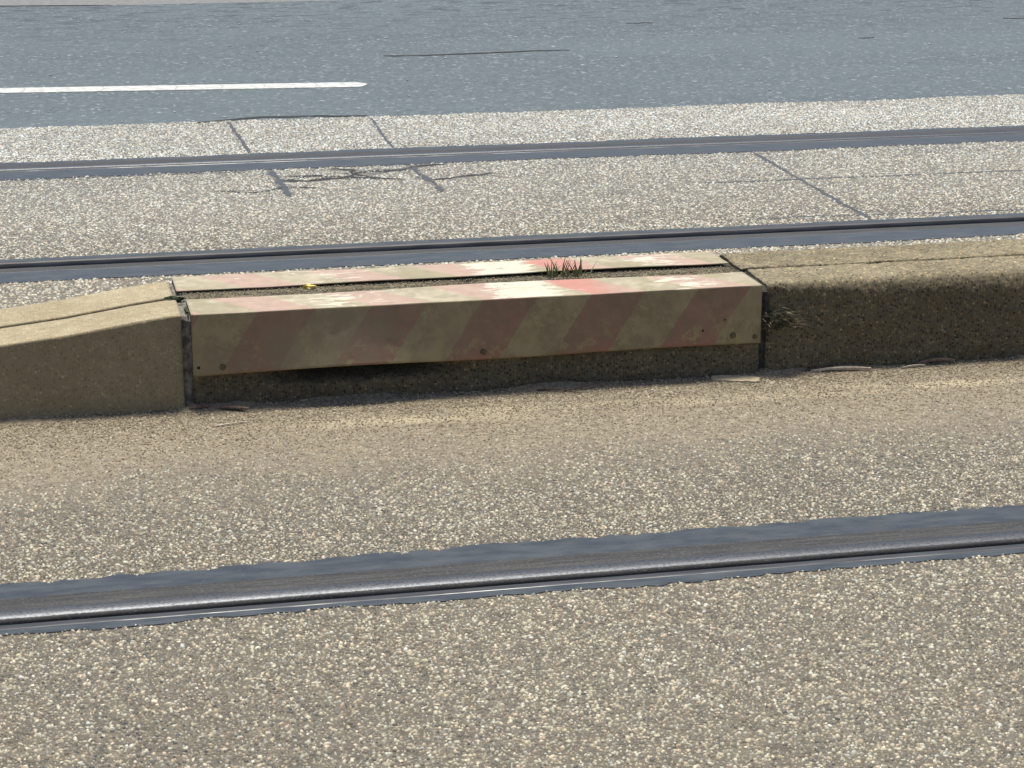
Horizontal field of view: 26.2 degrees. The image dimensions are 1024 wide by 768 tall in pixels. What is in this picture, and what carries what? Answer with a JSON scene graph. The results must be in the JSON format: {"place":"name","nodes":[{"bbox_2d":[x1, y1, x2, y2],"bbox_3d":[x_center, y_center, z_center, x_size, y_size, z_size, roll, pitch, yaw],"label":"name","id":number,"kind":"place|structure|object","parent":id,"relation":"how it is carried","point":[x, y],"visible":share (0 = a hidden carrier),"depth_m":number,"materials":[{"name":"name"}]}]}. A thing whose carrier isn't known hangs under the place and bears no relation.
{"place":"outdoors","nodes":[
{"label":"outdoors","id":0,"kind":"place"},
{"bbox_2d":[0,5,98,7],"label":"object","id":1,"kind":"structure","parent":0,"point":[44,6],"depth_m":12.05,"materials":[{"name":"concrete"}]},
{"bbox_2d":[0,0,324,5],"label":"sidewalk","id":2,"kind":"structure","parent":1,"relation":"on","point":[64,2],"depth_m":12.22,"materials":[{"name":"concrete"}]},
{"bbox_2d":[0,553,1023,767],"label":"pavement","id":3,"kind":"structure","parent":0,"point":[902,664],"depth_m":3.07,"materials":[{"name":"grey asphalt"}]},
{"bbox_2d":[0,362,1023,584],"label":"pavement","id":4,"kind":"structure","parent":0,"point":[132,545],"depth_m":3.98,"materials":[{"name":"grey asphalt"}]},
{"bbox_2d":[0,300,184,418],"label":"kerb stone","id":5,"kind":"object","parent":4,"relation":"on","point":[125,359],"visible":0.95,"depth_m":4.32,"materials":[{"name":"concrete"}]},
{"bbox_2d":[169,284,192,400],"bbox_3d":[-0.683,-0.075,4.511,0.044,0.214,0.318,-3,16,-12],"label":"mortar joint","id":6,"kind":"object","parent":4,"relation":"on","point":[187,354],"visible":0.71,"depth_m":4.37,"materials":[{"name":"grey concrete"}]},
{"bbox_2d":[164,295,183,301],"bbox_3d":[-0.685,-0.173,4.460,0.042,0.014,0.022,-3,16,-12],"label":"moss clump","id":7,"kind":"object","parent":6,"relation":"on","point":[171,297],"visible":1,"depth_m":4.45,"materials":[{"name":"green plant"}]},
{"bbox_2d":[183,307,189,316],"bbox_3d":[-0.647,-0.144,4.380,0.013,0.013,0.079,-3,16,-12],"label":"moss clump","id":8,"kind":"object","parent":6,"relation":"on","point":[187,312],"visible":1,"depth_m":4.37,"materials":[{"name":"green plant"}]},
{"bbox_2d":[211,421,246,426],"bbox_3d":[-0.551,0.078,4.277,0.072,0.003,0.004,-8,17,-25],"label":"straw","id":9,"kind":"object","parent":4,"relation":"on","point":[228,423],"visible":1,"depth_m":4.28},
{"bbox_2d":[181,264,732,297],"bbox_3d":[-0.114,-0.126,4.716,1.182,0.222,0.168,-3,16,-12],"label":"kerb stone","id":10,"kind":"object","parent":4,"relation":"on","point":[489,278],"visible":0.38,"depth_m":4.64,"materials":[{"name":"concrete"}]},
{"bbox_2d":[172,251,728,291],"bbox_3d":[-0.124,-0.195,4.715,1.188,0.109,0.132,-3,16,-12],"label":"kerb cover","id":11,"kind":"object","parent":10,"relation":"on","point":[248,280],"visible":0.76,"depth_m":4.68,"materials":[{"name":"paint"}]},
{"bbox_2d":[178,264,739,301],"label":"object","id":12,"kind":"object","parent":10,"relation":"on","point":[430,282],"visible":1,"depth_m":4.61,"materials":[{"name":"beige concrete"}]},
{"bbox_2d":[302,283,316,288],"bbox_3d":[-0.420,-0.202,4.561,0.032,0.012,0.019,-3,16,-12],"label":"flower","id":13,"kind":"object","parent":12,"relation":"on","point":[308,286],"visible":1,"depth_m":4.56,"materials":[{"name":"yellow plant"}]},
{"bbox_2d":[529,256,599,278],"bbox_3d":[0.108,-0.246,4.667,0.215,0.048,0.057,-2,16,-8],"label":"grass tuft","id":14,"kind":"object","parent":12,"relation":"on","point":[563,273],"visible":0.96,"depth_m":4.67,"materials":[{"name":"green plant"}]},
{"bbox_2d":[185,271,758,403],"bbox_3d":[-0.074,-0.084,4.562,1.183,0.225,0.164,-3,16,-12],"label":"kerb stone","id":15,"kind":"object","parent":4,"relation":"on","point":[651,364],"visible":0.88,"depth_m":4.50,"materials":[{"name":"concrete"}]},
{"bbox_2d":[186,272,761,376],"bbox_3d":[-0.067,-0.125,4.513,1.181,0.130,0.157,-3,16,-12],"label":"kerb cover","id":16,"kind":"object","parent":15,"relation":"on","point":[460,322],"visible":1,"depth_m":4.47,"materials":[{"name":"paint"}]},
{"bbox_2d":[0,356,1023,555],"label":"loose silt","id":17,"kind":"object","parent":4,"relation":"on","point":[402,396],"visible":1,"depth_m":4.38,"materials":[{"name":"brown soil"}]},
{"bbox_2d":[711,375,759,382],"bbox_3d":[0.467,-0.011,4.593,0.101,0.006,0.041,1,16,4],"label":"stone flake","id":18,"kind":"object","parent":17,"relation":"on","point":[736,378],"visible":1,"depth_m":4.59,"materials":[{"name":"beige stone"}]},
{"bbox_2d":[803,366,830,370],"bbox_3d":[0.659,-0.032,4.659,0.085,0.008,0.011,-2,16,-8],"label":"bark chip","id":19,"kind":"object","parent":17,"relation":"on","point":[809,369],"visible":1,"depth_m":4.66,"materials":[{"name":"brown wood"}]},
{"bbox_2d":[902,364,924,367],"bbox_3d":[0.857,-0.038,4.688,0.055,0.005,0.008,-3,16,-12],"label":"bark chip","id":20,"kind":"object","parent":17,"relation":"on","point":[914,365],"visible":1,"depth_m":4.69,"materials":[{"name":"beige wood"}]},
{"bbox_2d":[0,354,1023,426],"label":"silt drift","id":21,"kind":"object","parent":4,"relation":"on","point":[326,400],"visible":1,"depth_m":4.46,"materials":[{"name":"brown soil"}]},
{"bbox_2d":[189,403,211,409],"bbox_3d":[-0.621,0.046,4.376,0.047,0.010,0.016,-3,16,-12],"label":"bark chip","id":22,"kind":"object","parent":21,"relation":"on","point":[200,405],"visible":1,"depth_m":4.37,"materials":[{"name":"brown wood"}]},
{"bbox_2d":[214,405,248,409],"bbox_3d":[-0.558,0.047,4.371,0.071,0.008,0.012,2,16,7],"label":"bark chip","id":23,"kind":"object","parent":21,"relation":"on","point":[231,406],"visible":1,"depth_m":4.37,"materials":[{"name":"brown wood"}]},
{"bbox_2d":[811,366,870,371],"bbox_3d":[0.697,-0.032,4.655,0.129,0.010,0.008,-1,16,-4],"label":"stick","id":24,"kind":"object","parent":21,"relation":"on","point":[841,367],"visible":1,"depth_m":4.65,"materials":[{"name":"beige wood"}]},
{"bbox_2d":[918,357,954,363],"bbox_3d":[0.910,-0.050,4.711,0.080,0.013,0.012,-3,16,-12],"label":"bark chip","id":25,"kind":"object","parent":21,"relation":"on","point":[935,359],"visible":1,"depth_m":4.71,"materials":[{"name":"brown wood"}]},
{"bbox_2d":[537,379,610,392],"bbox_3d":[0.135,0.007,4.510,0.164,0.012,0.048,-5,16,-17],"label":"twig","id":26,"kind":"object","parent":4,"relation":"on","point":[572,389],"visible":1,"depth_m":4.51,"materials":[{"name":"brown wood"}]},
{"bbox_2d":[726,264,769,369],"bbox_3d":[0.494,-0.144,4.765,0.023,0.211,0.316,-3,16,-12],"label":"mortar joint","id":27,"kind":"object","parent":4,"relation":"on","point":[765,303],"visible":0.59,"depth_m":4.62,"materials":[{"name":"grey concrete"}]},
{"bbox_2d":[761,305,806,332],"bbox_3d":[0.564,-0.136,4.599,0.123,0.065,0.031,-3,16,-12],"label":"weed clump","id":28,"kind":"object","parent":27,"relation":"attached to","point":[776,321],"visible":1,"depth_m":4.61,"materials":[{"name":"green plant"}]},
{"bbox_2d":[720,239,1023,271],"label":"kerb stone","id":29,"kind":"object","parent":4,"relation":"on","point":[742,262],"visible":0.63,"depth_m":4.87,"materials":[{"name":"concrete"}]},
{"bbox_2d":[746,255,1023,369],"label":"kerb stone","id":30,"kind":"object","parent":4,"relation":"on","point":[899,313],"visible":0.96,"depth_m":4.69,"materials":[{"name":"concrete"}]},
{"bbox_2d":[0,0,1023,127],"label":"road","id":31,"kind":"structure","parent":0,"point":[820,57],"depth_m":9.87,"materials":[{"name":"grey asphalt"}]},
{"bbox_2d":[0,82,366,92],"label":"road marking","id":32,"kind":"object","parent":31,"relation":"on","point":[174,87],"visible":1,"depth_m":8.84,"materials":[{"name":"paint"}]},
{"bbox_2d":[197,115,366,122],"bbox_3d":[-0.849,-0.981,8.080,0.629,0.003,0.088,-4,16,-15],"label":"crack","id":33,"kind":"object","parent":31,"relation":"on","point":[284,116],"visible":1,"depth_m":8.10,"materials":[{"name":"black asphalt"}]},
{"bbox_2d":[384,50,566,55],"bbox_3d":[-0.155,-1.497,9.933,0.863,0.003,0.040,-4,16,-16],"label":"crack","id":34,"kind":"object","parent":31,"relation":"on","point":[475,53],"visible":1,"depth_m":9.92,"materials":[{"name":"black asphalt"}]},
{"bbox_2d":[0,141,1023,259],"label":"pavement","id":35,"kind":"structure","parent":0,"point":[97,215],"depth_m":6.54,"materials":[{"name":"grey asphalt"}]},
{"bbox_2d":[0,170,267,180],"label":"tar joint","id":36,"kind":"object","parent":35,"relation":"on","point":[128,175],"visible":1,"depth_m":6.92,"materials":[{"name":"grey asphalt"}]},
{"bbox_2d":[214,186,314,192],"bbox_3d":[-0.747,-0.591,6.683,0.307,0.002,0.071,-5,16,-17],"label":"crack","id":37,"kind":"object","parent":35,"relation":"on","point":[264,190],"visible":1,"depth_m":6.67,"materials":[{"name":"black asphalt"}]},
{"bbox_2d":[268,170,294,195],"bbox_3d":[-0.715,-0.623,6.799,0.055,0.002,0.460,-3,16,-12],"label":"tar joint","id":38,"kind":"object","parent":35,"relation":"on","point":[286,189],"visible":1,"depth_m":6.77,"materials":[{"name":"grey asphalt"}]},
{"bbox_2d":[288,174,401,179],"bbox_3d":[-0.528,-0.651,6.901,0.375,0.002,0.074,1,16,4],"label":"crack","id":39,"kind":"object","parent":35,"relation":"on","point":[370,177],"visible":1,"depth_m":6.90,"materials":[{"name":"black asphalt"}]},
{"bbox_2d":[281,167,410,181],"bbox_3d":[-0.506,-0.658,6.924,0.471,0.002,0.111,-10,18,-32],"label":"crack","id":40,"kind":"object","parent":35,"relation":"on","point":[329,178],"visible":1,"depth_m":6.89,"materials":[{"name":"grey asphalt"}]},
{"bbox_2d":[334,168,368,176],"bbox_3d":[-0.505,-0.672,6.976,0.075,0.002,0.187,-8,17,-27],"label":"crack","id":41,"kind":"object","parent":35,"relation":"on","point":[351,171],"visible":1,"depth_m":6.99,"materials":[{"name":"grey asphalt"}]},
{"bbox_2d":[410,165,443,190],"bbox_3d":[-0.271,-0.646,6.882,0.054,0.002,0.476,-3,16,-12],"label":"tar joint","id":42,"kind":"object","parent":35,"relation":"on","point":[424,177],"visible":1,"depth_m":6.87,"materials":[{"name":"grey asphalt"}]},
{"bbox_2d":[411,164,444,167],"bbox_3d":[-0.280,-0.706,7.097,0.126,0.002,0.043,-12,19,-36],"label":"crack","id":43,"kind":"object","parent":35,"relation":"on","point":[426,165],"visible":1,"depth_m":7.10,"materials":[{"name":"grey asphalt"}]},
{"bbox_2d":[431,172,491,179],"bbox_3d":[-0.157,-0.652,6.903,0.231,0.002,0.045,-8,17,-27],"label":"crack","id":44,"kind":"object","parent":35,"relation":"on","point":[484,174],"visible":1,"depth_m":6.92,"materials":[{"name":"black asphalt"}]},
{"bbox_2d":[754,153,869,218],"bbox_3d":[0.912,-0.622,6.795,0.030,0.002,1.151,-3,16,-10],"label":"tar joint","id":45,"kind":"object","parent":35,"relation":"on","point":[806,183],"visible":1,"depth_m":6.70,"materials":[{"name":"grey asphalt"}]},
{"bbox_2d":[704,170,1022,182],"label":"tar joint","id":46,"kind":"object","parent":35,"relation":"on","point":[863,176],"visible":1,"depth_m":6.90,"materials":[{"name":"grey asphalt"}]},
{"bbox_2d":[749,209,1023,219],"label":"tar joint","id":47,"kind":"object","parent":35,"relation":"on","point":[888,213],"visible":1,"depth_m":6.32,"materials":[{"name":"grey asphalt"}]},
{"bbox_2d":[0,94,1023,162],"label":"pavement","id":48,"kind":"structure","parent":0,"point":[99,142],"depth_m":7.85,"materials":[{"name":"grey concrete"}]},
{"bbox_2d":[227,122,249,152],"bbox_3d":[-0.952,-0.863,7.661,0.024,0.002,0.700,-4,16,-13],"label":"tar joint","id":49,"kind":"object","parent":48,"relation":"on","point":[239,136],"visible":1,"depth_m":7.64,"materials":[{"name":"grey asphalt"}]},
{"bbox_2d":[371,118,392,147],"bbox_3d":[-0.462,-0.888,7.752,0.021,0.002,0.671,-3,16,-10],"label":"tar joint","id":50,"kind":"object","parent":48,"relation":"on","point":[382,134],"visible":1,"depth_m":7.72,"materials":[{"name":"grey asphalt"}]},
{"bbox_2d":[0,233,1023,308],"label":"pavement","id":51,"kind":"structure","parent":0,"point":[15,294],"depth_m":5.51,"materials":[{"name":"grey asphalt"}]},
{"bbox_2d":[0,282,171,328],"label":"kerb stone","id":52,"kind":"object","parent":51,"relation":"on","point":[82,305],"visible":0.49,"depth_m":4.49,"materials":[{"name":"concrete"}]},
{"label":"ground","id":53,"kind":"structure","parent":0,"visible":0},
{"bbox_2d":[0,505,1023,635],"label":"tram rail","id":54,"kind":"object","parent":53,"relation":"on","point":[478,571],"visible":0.77,"depth_m":3.50,"materials":[{"name":"metal"}]},
{"bbox_2d":[0,213,1023,283],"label":"tram rail","id":55,"kind":"object","parent":53,"relation":"on","point":[222,261],"visible":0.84,"depth_m":5.87,"materials":[{"name":"metal"}]},
{"bbox_2d":[0,125,1023,179],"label":"tram rail","id":56,"kind":"object","parent":53,"relation":"on","point":[405,156],"visible":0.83,"depth_m":7.34,"materials":[{"name":"metal"}]}
]}

